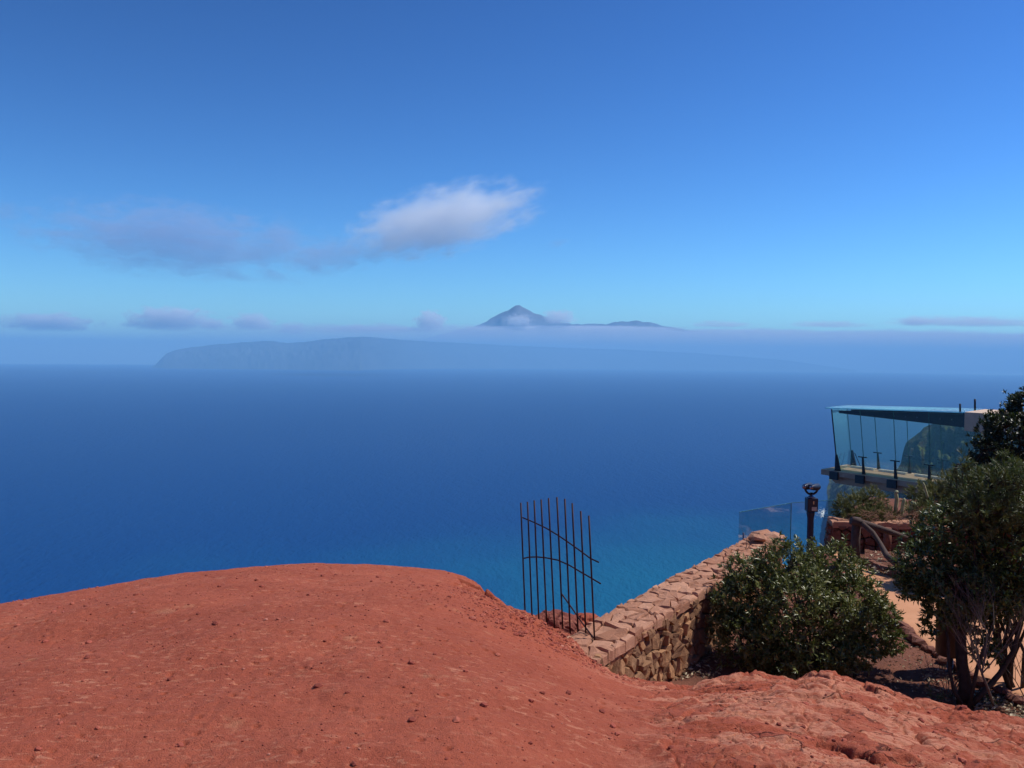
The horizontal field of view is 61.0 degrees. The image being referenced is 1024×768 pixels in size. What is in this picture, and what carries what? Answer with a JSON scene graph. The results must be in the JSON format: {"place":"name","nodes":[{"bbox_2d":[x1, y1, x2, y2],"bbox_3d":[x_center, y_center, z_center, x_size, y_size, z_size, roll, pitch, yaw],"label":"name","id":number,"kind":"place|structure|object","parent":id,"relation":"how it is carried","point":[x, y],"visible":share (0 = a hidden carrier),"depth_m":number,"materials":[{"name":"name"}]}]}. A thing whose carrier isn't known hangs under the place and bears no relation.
{"place":"outdoors","nodes":[
{"label":"outdoors","id":0,"kind":"place"},
{"bbox_2d":[151,336,856,372],"bbox_3d":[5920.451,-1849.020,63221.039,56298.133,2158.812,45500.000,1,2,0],"label":"coast hills","id":1,"kind":"structure","parent":0,"point":[360,353],"depth_m":54891.36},
{"bbox_2d":[0,364,1023,616],"bbox_3d":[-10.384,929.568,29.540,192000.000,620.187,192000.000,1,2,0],"label":"sea","id":2,"kind":"structure","parent":0,"point":[110,474],"depth_m":4936.00,"materials":[{"name":"liquid"}]},
{"bbox_2d":[817,508,828,517],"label":"surf","id":3,"kind":"structure","parent":2,"relation":"on","point":[825,513],"depth_m":3505.78,"materials":[{"name":"liquid"}]},
{"bbox_2d":[0,563,1023,767],"bbox_3d":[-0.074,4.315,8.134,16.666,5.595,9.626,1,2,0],"label":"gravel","id":4,"kind":"structure","parent":0,"point":[456,719],"depth_m":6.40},
{"bbox_2d":[535,609,581,634],"bbox_3d":[0.594,3.583,12.427,0.878,0.676,1.248,1,2,0],"label":"boulder","id":5,"kind":"object","parent":4,"relation":"on","point":[558,620],"visible":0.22,"depth_m":12.22,"materials":[{"name":"red stone"}]},
{"bbox_2d":[0,0,1023,374],"label":"sky","id":6,"kind":"structure","parent":0,"point":[838,175],"materials":[{"name":"blue"}]},
{"bbox_2d":[419,305,971,373],"bbox_3d":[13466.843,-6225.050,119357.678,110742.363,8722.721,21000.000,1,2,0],"label":"volcano","id":7,"kind":"structure","parent":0,"point":[517,325],"depth_m":114284.77},
{"bbox_2d":[668,546,1022,714],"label":"soil","id":8,"kind":"structure","parent":0,"point":[897,671],"depth_m":10.70,"materials":[{"name":"brown soil"}]},
{"bbox_2d":[574,613,598,627],"bbox_3d":[1.161,3.864,13.344,1.007,0.643,1.486,1,2,22],"label":"boulder","id":9,"kind":"object","parent":8,"relation":"on","point":[589,617],"visible":0.12,"depth_m":13.30,"materials":[{"name":"red stone"}]},
{"bbox_2d":[567,529,784,681],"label":"stone wall","id":10,"kind":"structure","parent":8,"relation":"on","point":[655,633],"depth_m":10.39,"materials":[{"name":"beige stone"}]},
{"bbox_2d":[520,497,600,639],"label":"iron gate","id":11,"kind":"structure","parent":10,"relation":"on","point":[567,564],"depth_m":9.91,"materials":[{"name":"black metal"}]},
{"bbox_2d":[742,530,759,548],"bbox_3d":[3.741,2.419,13.666,0.182,0.423,0.318,0,2,-25],"label":"bare shrub","id":12,"kind":"object","parent":10,"relation":"on","point":[752,541],"visible":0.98,"depth_m":13.64,"materials":[{"name":"brown plant"}]},
{"bbox_2d":[741,500,830,550],"bbox_3d":[5.529,2.942,17.463,3.005,1.034,0.297,-1,2,-35],"label":"glass balustrade","id":13,"kind":"object","parent":8,"relation":"on","point":[777,505],"visible":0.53,"depth_m":17.71,"materials":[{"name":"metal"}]},
{"bbox_2d":[704,530,909,679],"bbox_3d":[3.703,2.855,10.993,2.512,1.936,1.894,1,2,0],"label":"round bush","id":14,"kind":"object","parent":8,"relation":"on","point":[762,629],"visible":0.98,"depth_m":10.72,"materials":[{"name":"green plant"}]},
{"bbox_2d":[802,482,820,553],"bbox_3d":[5.513,2.629,16.079,0.320,1.586,0.347,2,2,38],"label":"binocular viewer","id":15,"kind":"object","parent":8,"relation":"on","point":[811,504],"visible":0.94,"depth_m":16.03,"materials":[{"name":"black metal"}]},
{"bbox_2d":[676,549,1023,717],"bbox_3d":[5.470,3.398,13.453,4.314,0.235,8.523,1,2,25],"label":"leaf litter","id":16,"kind":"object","parent":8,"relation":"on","point":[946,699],"visible":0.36,"depth_m":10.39,"materials":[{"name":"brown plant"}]},
{"bbox_2d":[820,635,881,676],"bbox_3d":[4.035,3.291,10.213,0.938,0.618,0.576,-1,3,-43],"label":"bush","id":17,"kind":"object","parent":8,"relation":"on","point":[845,663],"visible":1,"depth_m":10.11,"materials":[{"name":"green plant"}]},
{"bbox_2d":[849,517,908,568],"bbox_3d":[6.813,2.946,16.184,1.024,0.947,2.045,1,2,21],"label":"log railing","id":18,"kind":"object","parent":8,"relation":"on","point":[857,523],"visible":0.77,"depth_m":16.12,"materials":[{"name":"brown wood"}]},
{"bbox_2d":[865,549,943,568],"bbox_3d":[7.067,3.422,15.707,1.473,0.300,2.185,2,2,27],"label":"soil bed","id":19,"kind":"object","parent":8,"relation":"on","point":[868,552],"visible":0.22,"depth_m":16.37,"materials":[{"name":"brown soil"}]},
{"bbox_2d":[860,556,951,588],"bbox_3d":[6.802,3.342,15.229,0.283,0.190,2.082,0,2,-20],"label":"log edging","id":20,"kind":"object","parent":8,"relation":"on","point":[877,564],"visible":0.16,"depth_m":15.60,"materials":[{"name":"brown wood"}]},
{"bbox_2d":[824,516,998,558],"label":"planter wall","id":21,"kind":"structure","parent":8,"relation":"on","point":[837,528],"depth_m":17.40,"materials":[{"name":"stone"}]},
{"bbox_2d":[851,506,927,525],"bbox_3d":[7.668,2.692,17.458,1.753,0.506,0.595,1,2,0],"label":"dry brush","id":22,"kind":"object","parent":21,"relation":"on","point":[887,516],"visible":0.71,"depth_m":17.40,"materials":[{"name":"brown plant"}]},
{"bbox_2d":[924,644,974,698],"bbox_3d":[5.001,3.329,9.990,0.533,0.630,0.433,0,2,-21],"label":"bare shrub","id":23,"kind":"object","parent":8,"relation":"on","point":[945,676],"visible":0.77,"depth_m":9.99,"materials":[{"name":"brown plant"}]},
{"bbox_2d":[877,596,1023,705],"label":"stone edging","id":24,"kind":"object","parent":8,"relation":"on","point":[913,637],"visible":0.45,"depth_m":11.01,"materials":[{"name":"brown stone"}]},
{"bbox_2d":[935,608,966,674],"bbox_3d":[5.431,3.164,10.759,0.358,1.013,0.357,1,2,0],"label":"litter bin","id":25,"kind":"object","parent":8,"relation":"on","point":[941,639],"visible":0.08,"depth_m":10.66,"materials":[{"name":"brown wood"}]},
{"bbox_2d":[885,457,1023,708],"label":"broadleaf tree","id":26,"kind":"object","parent":8,"relation":"on","point":[919,582],"visible":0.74,"depth_m":9.82,"materials":[{"name":"green plant"}]},
{"bbox_2d":[925,683,1004,705],"bbox_3d":[5.225,3.530,9.555,1.238,0.355,0.581,1,2,0],"label":"ground cover","id":27,"kind":"object","parent":8,"relation":"on","point":[941,698],"visible":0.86,"depth_m":9.71,"materials":[{"name":"green plant"}]},
{"bbox_2d":[929,550,1023,705],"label":"bare shrub","id":28,"kind":"object","parent":8,"relation":"on","point":[976,649],"visible":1,"depth_m":9.29,"materials":[{"name":"brown plant"}]},
{"bbox_2d":[942,445,1023,689],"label":"pine shrub","id":29,"kind":"object","parent":8,"relation":"on","point":[976,511],"visible":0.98,"depth_m":9.77,"materials":[{"name":"green plant"}]},
{"bbox_2d":[961,386,1023,567],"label":"dark tree","id":30,"kind":"object","parent":8,"relation":"on","point":[988,444],"visible":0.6,"depth_m":14.86,"materials":[{"name":"green plant"}]},
{"bbox_2d":[997,615,1023,695],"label":"bare shrub","id":31,"kind":"object","parent":8,"relation":"on","point":[1021,676],"visible":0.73,"depth_m":9.91,"materials":[{"name":"brown plant"}]},
{"bbox_2d":[824,424,1022,537],"bbox_3d":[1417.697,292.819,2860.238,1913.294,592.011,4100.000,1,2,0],"label":"headland","id":32,"kind":"structure","parent":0,"point":[951,438],"depth_m":2150.09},
{"bbox_2d":[833,552,1023,697],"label":"path","id":33,"kind":"structure","parent":0,"point":[910,615],"depth_m":12.57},
{"bbox_2d":[847,497,1019,564],"bbox_3d":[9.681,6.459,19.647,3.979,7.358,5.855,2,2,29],"label":"planter soil","id":34,"kind":"structure","parent":0,"point":[891,501],"depth_m":20.42,"materials":[{"name":"brown soil"}]},
{"bbox_2d":[830,483,901,521],"bbox_3d":[7.288,2.507,18.015,1.471,0.905,1.022,0,2,-9],"label":"juniper","id":35,"kind":"object","parent":34,"relation":"on","point":[847,507],"visible":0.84,"depth_m":17.97,"materials":[{"name":"green plant"}]},
{"bbox_2d":[894,482,928,519],"bbox_3d":[8.189,2.426,17.835,0.716,0.830,0.072,1,2,0],"label":"cactus","id":36,"kind":"object","parent":34,"relation":"on","point":[903,501],"visible":0.67,"depth_m":17.82,"materials":[{"name":"green plant"}]},
{"bbox_2d":[898,466,966,521],"bbox_3d":[8.792,2.333,18.134,1.744,1.250,1.326,0,2,-23],"label":"juniper","id":37,"kind":"object","parent":34,"relation":"on","point":[920,495],"visible":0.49,"depth_m":18.16,"materials":[{"name":"green plant"}]},
{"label":"hillside","id":38,"kind":"structure","parent":0,"visible":0},
{"bbox_2d":[821,399,1018,499],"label":"glass pavilion","id":39,"kind":"structure","parent":38,"relation":"on","point":[854,474],"depth_m":40.01,"materials":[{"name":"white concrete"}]}
]}

